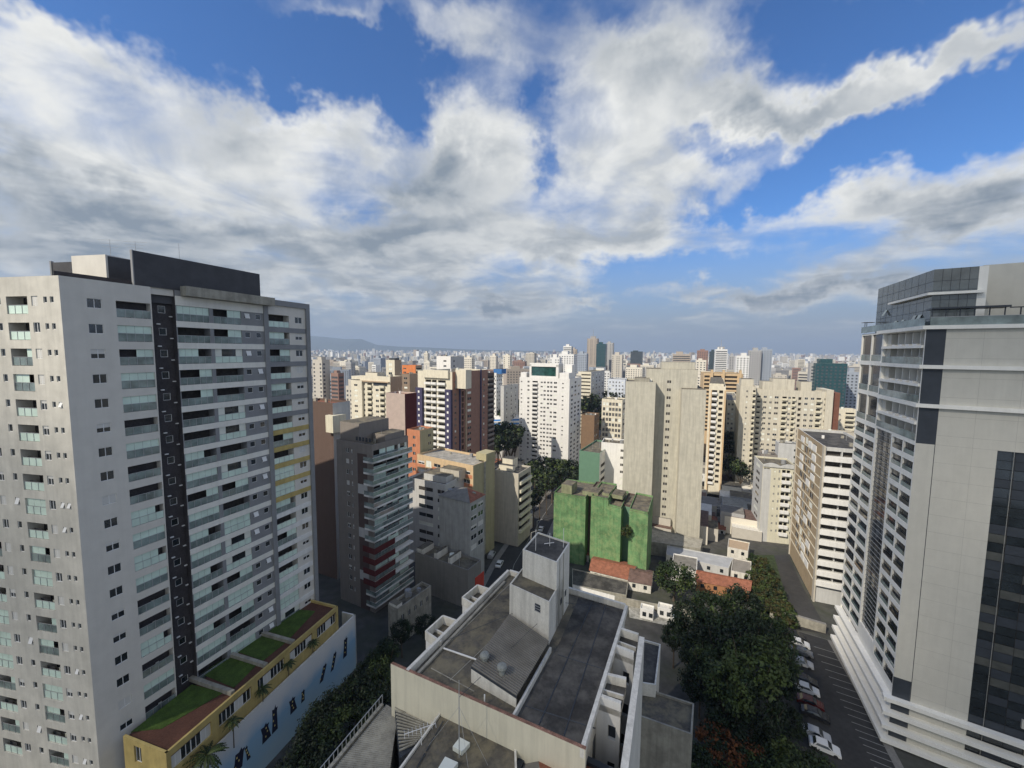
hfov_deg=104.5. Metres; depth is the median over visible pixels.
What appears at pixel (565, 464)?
tree
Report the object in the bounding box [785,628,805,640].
parked car
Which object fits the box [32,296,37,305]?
window
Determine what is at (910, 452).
window
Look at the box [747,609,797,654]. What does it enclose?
tree
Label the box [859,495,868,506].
window
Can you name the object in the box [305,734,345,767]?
tree
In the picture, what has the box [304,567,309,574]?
window
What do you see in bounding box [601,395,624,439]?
apartment block
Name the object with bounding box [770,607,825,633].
concrete wall
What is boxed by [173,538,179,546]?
window
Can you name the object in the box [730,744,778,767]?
tree
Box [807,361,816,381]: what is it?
tower block
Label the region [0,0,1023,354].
sky
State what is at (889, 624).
window
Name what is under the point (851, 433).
block
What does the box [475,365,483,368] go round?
city block
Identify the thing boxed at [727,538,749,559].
house
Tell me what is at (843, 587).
window
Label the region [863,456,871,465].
window
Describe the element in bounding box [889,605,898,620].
window
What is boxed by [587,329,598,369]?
skyscraper
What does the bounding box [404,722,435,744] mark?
tv antenna
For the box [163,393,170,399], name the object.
window
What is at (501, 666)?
roof vent
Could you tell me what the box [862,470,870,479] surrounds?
window
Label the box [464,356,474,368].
tower block
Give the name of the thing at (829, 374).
tower block
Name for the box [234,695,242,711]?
window
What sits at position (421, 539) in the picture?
window
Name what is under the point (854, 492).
window
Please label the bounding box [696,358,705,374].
tower block
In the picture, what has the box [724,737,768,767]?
tree
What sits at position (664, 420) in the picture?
slab tower
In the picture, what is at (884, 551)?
window
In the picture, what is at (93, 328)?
window
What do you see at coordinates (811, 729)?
parked car
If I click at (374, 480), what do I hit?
balcony tower
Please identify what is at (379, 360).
tower block
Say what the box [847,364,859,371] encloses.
city block
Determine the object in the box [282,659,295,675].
palm tree
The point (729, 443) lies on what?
tree
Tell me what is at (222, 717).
window
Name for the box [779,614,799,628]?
shrub
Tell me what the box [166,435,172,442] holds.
window
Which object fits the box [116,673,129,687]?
window
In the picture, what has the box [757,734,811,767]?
tree
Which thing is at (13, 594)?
window
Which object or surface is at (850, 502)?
window
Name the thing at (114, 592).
window
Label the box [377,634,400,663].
tree
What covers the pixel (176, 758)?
window
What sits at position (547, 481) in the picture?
tree
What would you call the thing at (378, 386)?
apartment block
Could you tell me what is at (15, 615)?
window
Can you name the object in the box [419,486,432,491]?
window
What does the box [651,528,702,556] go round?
podium roof
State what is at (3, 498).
window
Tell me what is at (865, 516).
window
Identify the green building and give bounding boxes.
[553,479,652,569]
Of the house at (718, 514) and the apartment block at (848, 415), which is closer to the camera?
the house at (718, 514)
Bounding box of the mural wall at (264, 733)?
[195,612,356,767]
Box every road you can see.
[485,480,565,587]
[774,555,829,634]
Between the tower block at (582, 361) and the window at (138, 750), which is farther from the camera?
the tower block at (582, 361)
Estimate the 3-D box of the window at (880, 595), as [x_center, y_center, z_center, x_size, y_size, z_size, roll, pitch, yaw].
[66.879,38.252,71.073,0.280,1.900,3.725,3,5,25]
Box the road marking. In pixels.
[817,647,891,767]
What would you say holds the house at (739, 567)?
on the ground at (371, 627)
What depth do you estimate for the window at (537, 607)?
39.10 m
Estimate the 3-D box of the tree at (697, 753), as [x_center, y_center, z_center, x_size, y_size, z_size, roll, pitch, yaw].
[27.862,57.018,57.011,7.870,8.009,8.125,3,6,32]
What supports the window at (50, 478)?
in the apartment tower at (158, 534)
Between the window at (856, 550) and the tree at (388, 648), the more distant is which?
the window at (856, 550)
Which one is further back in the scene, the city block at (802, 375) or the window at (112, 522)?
the city block at (802, 375)
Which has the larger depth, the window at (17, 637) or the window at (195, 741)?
the window at (195, 741)
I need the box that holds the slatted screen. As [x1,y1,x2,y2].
[395,707,429,767]
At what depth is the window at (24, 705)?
52.01 m
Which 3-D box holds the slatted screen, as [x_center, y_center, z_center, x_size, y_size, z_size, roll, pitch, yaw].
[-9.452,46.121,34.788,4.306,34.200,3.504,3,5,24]
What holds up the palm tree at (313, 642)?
on the terrace podium
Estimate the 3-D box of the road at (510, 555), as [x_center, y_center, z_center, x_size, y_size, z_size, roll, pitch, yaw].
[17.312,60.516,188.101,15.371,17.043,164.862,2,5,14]
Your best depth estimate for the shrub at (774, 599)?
102.58 m
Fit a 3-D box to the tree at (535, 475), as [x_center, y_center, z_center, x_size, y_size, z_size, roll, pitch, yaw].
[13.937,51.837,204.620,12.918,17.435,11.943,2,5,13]
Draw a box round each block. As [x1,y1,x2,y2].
[312,357,330,398]
[313,392,349,579]
[330,367,350,398]
[331,370,344,399]
[333,361,339,366]
[340,360,357,365]
[346,360,354,379]
[346,379,353,418]
[351,372,401,417]
[351,379,363,418]
[355,366,365,375]
[374,356,384,371]
[386,358,401,375]
[386,391,416,435]
[388,582,430,644]
[391,528,643,767]
[402,365,422,373]
[402,371,417,391]
[407,426,432,476]
[409,464,465,561]
[415,541,480,606]
[417,447,494,554]
[424,351,429,360]
[424,360,436,369]
[437,355,463,368]
[439,487,485,572]
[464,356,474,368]
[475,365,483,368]
[490,354,497,368]
[494,369,505,415]
[494,456,531,546]
[500,383,517,458]
[503,354,511,367]
[503,366,528,399]
[514,360,526,367]
[526,352,536,364]
[550,354,561,363]
[559,351,576,376]
[563,344,572,353]
[577,351,587,372]
[579,440,604,482]
[580,370,604,443]
[581,412,598,448]
[596,342,606,366]
[596,368,609,392]
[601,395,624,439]
[601,438,623,489]
[606,341,613,371]
[607,378,625,397]
[611,352,623,377]
[625,364,644,377]
[630,350,642,364]
[640,363,655,368]
[673,352,690,361]
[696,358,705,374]
[697,349,707,370]
[697,371,713,385]
[700,370,742,455]
[708,350,714,369]
[722,392,735,474]
[728,354,734,369]
[734,353,749,377]
[748,348,761,384]
[751,378,839,479]
[758,450,777,456]
[759,347,772,380]
[771,368,788,377]
[772,373,786,377]
[775,440,795,463]
[788,428,853,605]
[797,368,807,380]
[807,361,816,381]
[808,425,853,435]
[812,359,847,407]
[838,414,842,429]
[839,407,855,431]
[844,368,858,408]
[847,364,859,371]
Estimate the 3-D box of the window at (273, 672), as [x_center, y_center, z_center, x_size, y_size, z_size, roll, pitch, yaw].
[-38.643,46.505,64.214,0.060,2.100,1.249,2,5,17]
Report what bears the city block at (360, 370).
on the ground at (371, 627)
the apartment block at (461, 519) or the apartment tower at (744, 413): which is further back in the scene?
the apartment tower at (744, 413)
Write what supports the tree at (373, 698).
on the ground at (371, 627)
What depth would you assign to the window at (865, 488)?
80.45 m
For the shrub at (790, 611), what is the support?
on the garden bed
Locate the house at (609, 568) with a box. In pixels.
[589,556,636,580]
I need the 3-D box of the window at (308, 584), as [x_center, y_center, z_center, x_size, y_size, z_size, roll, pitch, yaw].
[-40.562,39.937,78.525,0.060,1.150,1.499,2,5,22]
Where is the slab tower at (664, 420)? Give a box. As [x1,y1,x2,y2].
[622,361,706,537]
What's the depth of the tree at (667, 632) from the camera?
82.20 m
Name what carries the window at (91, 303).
in the apartment tower at (158, 534)
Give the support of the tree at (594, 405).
on the ground at (371, 627)
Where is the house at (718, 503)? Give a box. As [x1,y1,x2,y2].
[707,496,721,507]
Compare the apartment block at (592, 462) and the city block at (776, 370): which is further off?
the city block at (776, 370)
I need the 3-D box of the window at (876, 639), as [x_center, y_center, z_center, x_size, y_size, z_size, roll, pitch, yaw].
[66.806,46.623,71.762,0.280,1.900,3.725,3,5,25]
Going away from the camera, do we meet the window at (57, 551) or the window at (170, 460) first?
the window at (57, 551)
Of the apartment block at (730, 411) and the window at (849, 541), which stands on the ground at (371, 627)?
the apartment block at (730, 411)
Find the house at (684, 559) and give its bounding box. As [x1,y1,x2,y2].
[672,553,696,583]
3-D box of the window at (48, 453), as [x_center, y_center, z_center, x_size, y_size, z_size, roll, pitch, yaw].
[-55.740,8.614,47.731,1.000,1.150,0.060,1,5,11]
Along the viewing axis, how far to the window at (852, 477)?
85.47 m
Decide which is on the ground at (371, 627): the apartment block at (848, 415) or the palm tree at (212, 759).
the apartment block at (848, 415)
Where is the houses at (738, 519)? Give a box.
[494,444,761,544]
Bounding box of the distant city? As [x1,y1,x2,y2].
[311,349,859,389]
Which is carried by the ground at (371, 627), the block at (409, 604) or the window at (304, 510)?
the block at (409, 604)
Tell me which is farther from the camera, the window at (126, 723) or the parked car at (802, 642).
the parked car at (802, 642)
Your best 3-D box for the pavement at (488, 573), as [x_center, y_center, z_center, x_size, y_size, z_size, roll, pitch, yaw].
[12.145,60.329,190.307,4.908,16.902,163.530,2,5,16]
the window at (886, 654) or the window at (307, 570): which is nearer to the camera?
the window at (886, 654)
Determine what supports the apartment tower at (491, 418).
on the ground at (371, 627)
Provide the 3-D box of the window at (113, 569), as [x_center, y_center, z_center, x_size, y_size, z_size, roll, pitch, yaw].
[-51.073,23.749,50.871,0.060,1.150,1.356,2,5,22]
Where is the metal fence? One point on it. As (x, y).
(353, 740)
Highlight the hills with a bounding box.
[311,336,823,355]
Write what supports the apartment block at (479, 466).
on the ground at (371, 627)
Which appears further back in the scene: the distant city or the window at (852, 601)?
the distant city
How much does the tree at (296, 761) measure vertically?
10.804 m
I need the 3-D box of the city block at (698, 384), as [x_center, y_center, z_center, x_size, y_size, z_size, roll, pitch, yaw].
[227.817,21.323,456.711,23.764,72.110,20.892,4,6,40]
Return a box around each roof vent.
[480,651,488,662]
[497,662,506,678]
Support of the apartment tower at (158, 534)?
on the ground at (371, 627)
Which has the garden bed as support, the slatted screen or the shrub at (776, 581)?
the shrub at (776, 581)
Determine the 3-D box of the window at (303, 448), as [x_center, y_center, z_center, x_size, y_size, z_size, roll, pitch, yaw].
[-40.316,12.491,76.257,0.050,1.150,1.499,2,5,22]
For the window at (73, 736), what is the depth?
50.78 m
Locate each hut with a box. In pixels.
[640,603,653,620]
[657,602,672,618]
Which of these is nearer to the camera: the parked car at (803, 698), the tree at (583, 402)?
the parked car at (803, 698)
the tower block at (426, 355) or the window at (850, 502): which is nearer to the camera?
the window at (850, 502)
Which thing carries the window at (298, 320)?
in the apartment tower at (158, 534)
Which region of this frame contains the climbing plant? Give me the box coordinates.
[621,524,632,537]
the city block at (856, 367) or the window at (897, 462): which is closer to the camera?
the window at (897, 462)
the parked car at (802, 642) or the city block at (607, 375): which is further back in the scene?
the city block at (607, 375)
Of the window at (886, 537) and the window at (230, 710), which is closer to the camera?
the window at (230, 710)
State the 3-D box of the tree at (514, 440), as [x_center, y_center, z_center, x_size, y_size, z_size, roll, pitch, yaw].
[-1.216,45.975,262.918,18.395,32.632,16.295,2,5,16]
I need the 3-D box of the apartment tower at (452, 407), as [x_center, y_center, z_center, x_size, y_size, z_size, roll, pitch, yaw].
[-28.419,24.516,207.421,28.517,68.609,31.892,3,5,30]
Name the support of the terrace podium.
on the ground at (371, 627)
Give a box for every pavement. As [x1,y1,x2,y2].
[484,477,565,586]
[547,519,553,535]
[799,631,903,767]
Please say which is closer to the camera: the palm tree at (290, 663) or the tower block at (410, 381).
the palm tree at (290, 663)
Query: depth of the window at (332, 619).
76.88 m
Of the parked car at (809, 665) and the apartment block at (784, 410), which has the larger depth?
the apartment block at (784, 410)
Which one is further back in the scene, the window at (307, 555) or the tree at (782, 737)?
the window at (307, 555)
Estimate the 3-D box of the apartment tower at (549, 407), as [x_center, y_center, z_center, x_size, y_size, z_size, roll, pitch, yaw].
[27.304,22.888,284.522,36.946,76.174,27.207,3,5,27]
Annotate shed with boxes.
[572,568,627,597]
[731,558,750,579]
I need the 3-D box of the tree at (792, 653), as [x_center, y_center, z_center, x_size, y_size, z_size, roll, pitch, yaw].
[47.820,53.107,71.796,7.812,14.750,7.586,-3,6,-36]
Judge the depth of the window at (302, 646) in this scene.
69.90 m
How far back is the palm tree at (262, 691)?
61.00 m
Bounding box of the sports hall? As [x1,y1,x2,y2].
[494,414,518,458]
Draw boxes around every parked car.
[487,550,495,558]
[495,560,503,567]
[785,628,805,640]
[790,644,813,658]
[793,636,810,649]
[795,655,813,669]
[796,680,819,697]
[796,692,824,711]
[797,671,818,688]
[800,704,829,724]
[802,723,831,742]
[808,735,841,759]
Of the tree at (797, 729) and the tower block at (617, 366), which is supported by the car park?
the tree at (797, 729)
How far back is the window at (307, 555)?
78.03 m
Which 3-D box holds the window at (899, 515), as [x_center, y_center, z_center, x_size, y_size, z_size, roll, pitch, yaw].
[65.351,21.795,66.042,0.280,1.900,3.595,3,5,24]
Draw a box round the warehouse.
[666,545,732,575]
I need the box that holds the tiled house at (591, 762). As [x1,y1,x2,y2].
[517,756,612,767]
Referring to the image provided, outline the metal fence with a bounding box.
[320,694,383,767]
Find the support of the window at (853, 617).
in the office tower at (927, 638)
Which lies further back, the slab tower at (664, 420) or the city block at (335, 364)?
the city block at (335, 364)
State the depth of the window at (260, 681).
62.00 m
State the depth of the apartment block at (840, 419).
236.68 m
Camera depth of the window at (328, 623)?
75.74 m
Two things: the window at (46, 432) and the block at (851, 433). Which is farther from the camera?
the block at (851, 433)
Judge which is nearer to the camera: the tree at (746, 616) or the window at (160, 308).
the window at (160, 308)
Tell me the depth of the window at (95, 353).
48.64 m
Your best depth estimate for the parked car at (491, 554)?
132.68 m
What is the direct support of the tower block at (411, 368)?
on the ground at (371, 627)
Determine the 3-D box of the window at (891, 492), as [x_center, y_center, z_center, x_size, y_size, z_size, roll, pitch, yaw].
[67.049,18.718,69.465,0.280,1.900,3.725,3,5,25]
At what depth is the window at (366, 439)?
100.61 m
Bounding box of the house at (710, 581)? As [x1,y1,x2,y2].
[695,570,752,598]
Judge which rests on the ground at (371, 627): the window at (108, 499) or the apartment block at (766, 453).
the apartment block at (766, 453)
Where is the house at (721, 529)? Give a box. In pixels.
[718,522,725,533]
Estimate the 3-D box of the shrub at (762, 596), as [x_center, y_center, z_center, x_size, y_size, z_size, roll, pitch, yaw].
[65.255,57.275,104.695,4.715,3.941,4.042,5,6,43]
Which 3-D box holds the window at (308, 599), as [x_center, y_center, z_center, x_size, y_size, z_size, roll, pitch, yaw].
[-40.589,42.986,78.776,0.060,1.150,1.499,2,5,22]
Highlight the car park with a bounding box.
[772,630,894,767]
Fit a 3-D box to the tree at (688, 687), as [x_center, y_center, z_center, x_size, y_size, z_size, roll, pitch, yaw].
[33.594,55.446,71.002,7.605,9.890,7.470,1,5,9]
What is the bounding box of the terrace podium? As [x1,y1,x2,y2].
[123,600,338,767]
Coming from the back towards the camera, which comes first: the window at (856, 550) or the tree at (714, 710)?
the window at (856, 550)
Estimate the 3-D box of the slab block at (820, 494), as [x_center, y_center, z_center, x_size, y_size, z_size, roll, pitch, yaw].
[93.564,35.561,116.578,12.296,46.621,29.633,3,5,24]
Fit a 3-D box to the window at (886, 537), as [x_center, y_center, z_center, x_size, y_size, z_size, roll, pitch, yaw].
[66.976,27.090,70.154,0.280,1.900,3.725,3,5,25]
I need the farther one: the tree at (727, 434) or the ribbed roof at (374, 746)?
the tree at (727, 434)
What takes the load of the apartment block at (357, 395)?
on the ground at (371, 627)
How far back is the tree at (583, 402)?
328.34 m
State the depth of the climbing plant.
118.45 m
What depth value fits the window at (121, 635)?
51.60 m
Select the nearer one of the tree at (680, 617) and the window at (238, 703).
the window at (238, 703)
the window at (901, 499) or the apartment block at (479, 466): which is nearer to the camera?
the window at (901, 499)
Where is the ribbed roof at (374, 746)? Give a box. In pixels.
[335,704,396,767]
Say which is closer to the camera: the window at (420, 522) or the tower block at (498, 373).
the window at (420, 522)
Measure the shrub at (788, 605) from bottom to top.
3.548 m
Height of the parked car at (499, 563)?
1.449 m
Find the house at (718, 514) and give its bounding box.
[716,508,719,520]
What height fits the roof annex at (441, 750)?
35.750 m
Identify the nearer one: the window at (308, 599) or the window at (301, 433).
the window at (301, 433)
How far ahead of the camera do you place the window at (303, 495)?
77.11 m
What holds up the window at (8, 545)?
in the apartment tower at (158, 534)
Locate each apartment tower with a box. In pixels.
[0,239,318,767]
[415,366,487,453]
[487,367,494,450]
[519,363,581,468]
[704,377,725,494]
[732,378,755,482]
[751,455,793,543]
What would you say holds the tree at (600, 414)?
on the ground at (371, 627)
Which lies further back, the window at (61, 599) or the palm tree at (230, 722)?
the palm tree at (230, 722)
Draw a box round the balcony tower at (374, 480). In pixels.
[336,416,413,612]
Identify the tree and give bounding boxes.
[182,740,228,767]
[224,715,243,747]
[255,683,271,700]
[274,732,329,767]
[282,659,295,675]
[289,708,345,767]
[300,698,333,746]
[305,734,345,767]
[306,638,318,649]
[311,682,355,728]
[318,701,369,742]
[335,666,374,709]
[335,733,355,755]
[350,680,390,724]
[355,647,390,708]
[366,637,400,686]
[369,662,390,695]
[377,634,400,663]
[390,618,414,657]
[414,613,435,647]
[494,421,518,455]
[494,427,504,463]
[494,432,502,454]
[494,434,512,459]
[501,429,522,455]
[506,424,525,455]
[524,459,543,487]
[530,492,542,526]
[531,468,549,488]
[532,481,548,519]
[537,456,555,471]
[539,477,554,514]
[543,468,563,502]
[548,458,566,488]
[554,467,577,487]
[557,459,578,469]
[566,465,578,479]
[581,396,594,413]
[583,393,601,411]
[585,399,601,412]
[599,412,601,439]
[601,386,614,397]
[610,387,624,397]
[652,559,700,601]
[660,622,688,668]
[667,597,711,663]
[675,629,712,684]
[676,660,715,718]
[687,589,742,637]
[687,640,729,719]
[691,740,732,767]
[692,609,750,682]
[693,718,745,767]
[699,654,757,721]
[703,685,759,755]
[718,583,767,644]
[720,628,792,735]
[722,455,740,480]
[723,440,734,477]
[724,428,733,455]
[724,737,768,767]
[725,608,778,670]
[729,461,752,483]
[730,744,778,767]
[736,685,792,744]
[746,728,806,767]
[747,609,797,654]
[753,631,803,686]
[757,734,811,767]
[762,668,802,701]
[772,703,808,743]
[780,743,837,767]
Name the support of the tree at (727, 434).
on the ground at (371, 627)
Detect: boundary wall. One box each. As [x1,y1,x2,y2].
[572,584,614,599]
[615,596,690,616]
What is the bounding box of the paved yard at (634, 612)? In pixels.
[629,606,669,624]
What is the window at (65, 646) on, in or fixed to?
in the apartment tower at (158, 534)
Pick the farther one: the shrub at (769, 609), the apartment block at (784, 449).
the apartment block at (784, 449)
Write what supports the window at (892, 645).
in the office tower at (927, 638)
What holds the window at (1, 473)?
in the apartment tower at (158, 534)
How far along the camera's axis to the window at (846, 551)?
86.78 m
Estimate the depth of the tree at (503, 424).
271.98 m
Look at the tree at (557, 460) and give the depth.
220.71 m
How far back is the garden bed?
128.62 m
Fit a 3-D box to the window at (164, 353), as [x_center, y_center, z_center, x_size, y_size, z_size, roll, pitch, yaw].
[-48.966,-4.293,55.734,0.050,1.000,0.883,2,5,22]
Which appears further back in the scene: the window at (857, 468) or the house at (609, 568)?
the house at (609, 568)
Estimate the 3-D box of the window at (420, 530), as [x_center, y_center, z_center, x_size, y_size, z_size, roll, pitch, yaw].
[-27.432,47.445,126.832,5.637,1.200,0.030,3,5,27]
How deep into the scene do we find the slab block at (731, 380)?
329.39 m
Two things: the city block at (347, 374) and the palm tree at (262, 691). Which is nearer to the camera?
the palm tree at (262, 691)
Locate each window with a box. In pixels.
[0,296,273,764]
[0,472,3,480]
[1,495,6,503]
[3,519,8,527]
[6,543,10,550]
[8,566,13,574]
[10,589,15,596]
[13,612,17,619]
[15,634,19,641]
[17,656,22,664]
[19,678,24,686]
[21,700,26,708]
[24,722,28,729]
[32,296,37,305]
[34,322,39,331]
[36,349,42,358]
[39,375,44,383]
[41,400,46,409]
[43,426,49,434]
[46,451,51,459]
[48,476,53,484]
[50,500,55,509]
[52,525,57,533]
[54,549,59,557]
[56,573,61,581]
[59,596,64,604]
[61,620,66,628]
[63,643,68,651]
[65,666,70,674]
[67,689,72,696]
[69,711,74,719]
[71,733,76,741]
[73,755,78,763]
[86,298,101,308]
[88,324,103,333]
[90,349,105,358]
[92,374,106,383]
[94,398,108,408]
[96,423,110,432]
[98,446,112,457]
[100,470,114,481]
[102,493,115,504]
[104,517,117,528]
[106,540,119,552]
[108,563,121,575]
[109,585,122,598]
[111,608,124,620]
[113,630,126,643]
[115,651,127,665]
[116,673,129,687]
[118,695,130,709]
[120,716,132,731]
[136,747,141,761]
[158,306,164,312]
[159,328,166,334]
[160,350,167,356]
[162,372,168,378]
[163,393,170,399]
[165,414,171,421]
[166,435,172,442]
[167,456,174,463]
[169,477,175,484]
[170,497,176,505]
[171,518,177,525]
[171,749,180,767]
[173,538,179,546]
[174,558,180,566]
[175,578,181,586]
[180,740,190,760]
[191,731,200,751]
[201,723,210,742]
[219,709,226,725]
[226,702,234,718]
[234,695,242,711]
[242,688,250,704]
[244,313,249,318]
[245,332,249,337]
[258,677,263,687]
[263,671,270,684]
[270,665,276,678]
[277,660,283,673]
[290,650,294,658]
[294,645,299,657]
[295,317,301,323]
[295,334,301,339]
[296,350,302,355]
[297,366,302,372]
[297,382,303,388]
[298,398,303,404]
[298,414,304,420]
[299,430,305,436]
[299,445,305,451]
[300,461,306,467]
[300,639,305,652]
[301,476,306,483]
[301,491,307,498]
[302,507,307,514]
[302,522,308,529]
[303,537,308,544]
[303,552,309,559]
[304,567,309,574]
[304,581,310,589]
[305,596,310,604]
[306,635,310,647]
[317,626,320,637]
[321,622,325,632]
[326,619,330,629]
[330,614,334,623]
[356,436,370,442]
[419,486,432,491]
[419,494,432,500]
[419,503,432,509]
[419,512,432,517]
[419,520,432,526]
[419,529,432,535]
[420,537,432,541]
[534,603,540,612]
[592,734,595,758]
[842,584,849,598]
[842,597,848,610]
[843,572,850,585]
[844,560,851,573]
[845,548,852,560]
[846,536,853,548]
[847,524,855,535]
[848,512,856,522]
[849,500,857,510]
[850,488,858,497]
[850,610,857,625]
[851,475,859,484]
[851,598,858,612]
[852,464,860,471]
[852,585,860,599]
[853,450,861,458]
[853,573,861,586]
[854,437,862,445]
[854,560,862,573]
[855,423,863,432]
[855,547,863,560]
[856,411,864,418]
[856,534,864,547]
[857,521,865,533]
[858,508,866,519]
[859,383,867,389]
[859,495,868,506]
[861,355,869,360]
[861,482,869,492]
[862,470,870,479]
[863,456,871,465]
[864,442,872,451]
[865,428,873,437]
[866,414,875,422]
[868,385,877,392]
[871,355,880,360]
[874,650,882,665]
[875,635,883,650]
[876,622,884,636]
[878,607,886,621]
[879,592,887,606]
[880,577,888,591]
[882,563,890,575]
[883,548,891,560]
[883,666,892,682]
[884,533,893,545]
[885,650,893,667]
[886,518,894,530]
[886,635,894,651]
[887,503,895,513]
[888,487,897,497]
[888,621,896,636]
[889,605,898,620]
[890,471,898,482]
[890,590,899,604]
[891,457,900,466]
[892,439,901,450]
[892,574,901,588]
[893,558,902,572]
[895,543,903,555]
[896,527,905,539]
[897,512,907,522]
[899,495,908,506]
[900,480,910,489]
[902,461,911,472]
[903,444,913,455]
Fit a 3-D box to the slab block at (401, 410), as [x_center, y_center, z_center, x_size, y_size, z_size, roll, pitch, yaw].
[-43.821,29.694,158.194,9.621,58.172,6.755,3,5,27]
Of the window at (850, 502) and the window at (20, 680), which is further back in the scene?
the window at (850, 502)
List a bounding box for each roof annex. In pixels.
[399,713,516,767]
[640,691,693,767]
[642,639,660,696]
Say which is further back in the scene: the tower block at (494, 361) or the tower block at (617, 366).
the tower block at (494, 361)
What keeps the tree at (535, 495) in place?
on the ground at (371, 627)
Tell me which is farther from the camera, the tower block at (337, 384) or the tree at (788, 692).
the tower block at (337, 384)
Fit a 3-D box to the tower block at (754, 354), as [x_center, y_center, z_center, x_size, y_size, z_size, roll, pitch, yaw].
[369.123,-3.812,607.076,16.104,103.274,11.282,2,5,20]
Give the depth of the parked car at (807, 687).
76.96 m
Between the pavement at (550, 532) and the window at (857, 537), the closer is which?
the window at (857, 537)
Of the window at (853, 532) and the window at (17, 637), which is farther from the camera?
the window at (853, 532)
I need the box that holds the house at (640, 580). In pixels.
[628,568,653,593]
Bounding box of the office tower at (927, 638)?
[830,262,1023,767]
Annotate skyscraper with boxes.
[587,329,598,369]
[714,340,727,371]
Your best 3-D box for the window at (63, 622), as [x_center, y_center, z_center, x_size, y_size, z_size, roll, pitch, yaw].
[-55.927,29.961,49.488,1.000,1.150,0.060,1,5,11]
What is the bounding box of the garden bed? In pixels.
[748,555,795,628]
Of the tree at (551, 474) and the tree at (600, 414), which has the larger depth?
the tree at (600, 414)
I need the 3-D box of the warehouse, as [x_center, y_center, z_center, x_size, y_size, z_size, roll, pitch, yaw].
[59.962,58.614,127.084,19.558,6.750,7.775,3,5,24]
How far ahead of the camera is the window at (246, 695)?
59.68 m
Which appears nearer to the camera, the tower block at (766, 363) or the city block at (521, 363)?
the tower block at (766, 363)
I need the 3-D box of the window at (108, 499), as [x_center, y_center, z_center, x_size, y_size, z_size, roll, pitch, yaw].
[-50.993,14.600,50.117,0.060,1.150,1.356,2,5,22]
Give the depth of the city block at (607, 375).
472.58 m
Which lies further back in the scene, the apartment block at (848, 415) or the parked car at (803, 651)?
the apartment block at (848, 415)
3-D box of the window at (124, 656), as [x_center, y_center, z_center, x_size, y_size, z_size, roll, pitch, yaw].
[-51.179,35.947,51.875,0.060,1.150,1.356,2,5,22]
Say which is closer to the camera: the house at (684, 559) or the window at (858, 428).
the window at (858, 428)
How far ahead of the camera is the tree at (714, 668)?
63.36 m
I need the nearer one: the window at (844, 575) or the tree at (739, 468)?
the window at (844, 575)
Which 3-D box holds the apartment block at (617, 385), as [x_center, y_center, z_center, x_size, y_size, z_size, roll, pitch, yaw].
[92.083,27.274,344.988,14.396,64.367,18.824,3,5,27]
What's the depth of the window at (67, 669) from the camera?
50.05 m
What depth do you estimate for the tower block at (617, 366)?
640.42 m
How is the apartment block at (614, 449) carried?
on the ground at (371, 627)
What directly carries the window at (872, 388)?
in the office tower at (927, 638)
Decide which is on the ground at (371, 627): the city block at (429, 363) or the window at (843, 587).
the city block at (429, 363)
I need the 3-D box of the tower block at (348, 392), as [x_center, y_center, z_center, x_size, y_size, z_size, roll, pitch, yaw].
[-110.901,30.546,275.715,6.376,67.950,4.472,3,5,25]
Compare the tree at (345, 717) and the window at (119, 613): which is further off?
the tree at (345, 717)
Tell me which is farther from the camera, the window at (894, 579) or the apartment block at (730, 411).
the apartment block at (730, 411)
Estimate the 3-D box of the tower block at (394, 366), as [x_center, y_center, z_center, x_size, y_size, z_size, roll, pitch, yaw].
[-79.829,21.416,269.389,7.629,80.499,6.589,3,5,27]
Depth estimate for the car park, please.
71.87 m
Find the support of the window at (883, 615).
in the office tower at (927, 638)
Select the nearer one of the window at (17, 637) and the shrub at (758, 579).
the window at (17, 637)
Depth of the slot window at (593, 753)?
32.18 m
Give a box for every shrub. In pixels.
[744,570,763,585]
[746,553,763,566]
[750,582,762,594]
[751,556,770,566]
[751,563,769,574]
[752,592,768,600]
[755,572,770,583]
[758,564,777,577]
[758,580,774,591]
[758,585,777,599]
[760,599,772,614]
[764,575,780,589]
[765,590,786,602]
[765,597,784,606]
[765,599,779,613]
[769,586,786,595]
[771,595,790,606]
[772,603,788,618]
[776,599,794,609]
[779,605,797,620]
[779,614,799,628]
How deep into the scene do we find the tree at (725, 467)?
217.25 m
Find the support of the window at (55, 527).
in the apartment tower at (158, 534)
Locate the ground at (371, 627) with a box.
[265,456,946,767]
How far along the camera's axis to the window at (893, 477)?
68.99 m
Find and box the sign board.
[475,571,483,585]
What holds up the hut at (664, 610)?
on the ground at (371, 627)
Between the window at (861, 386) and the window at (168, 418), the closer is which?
the window at (168, 418)
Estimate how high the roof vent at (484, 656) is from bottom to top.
1.310 m
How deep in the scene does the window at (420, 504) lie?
126.20 m
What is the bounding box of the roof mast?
[428,707,487,764]

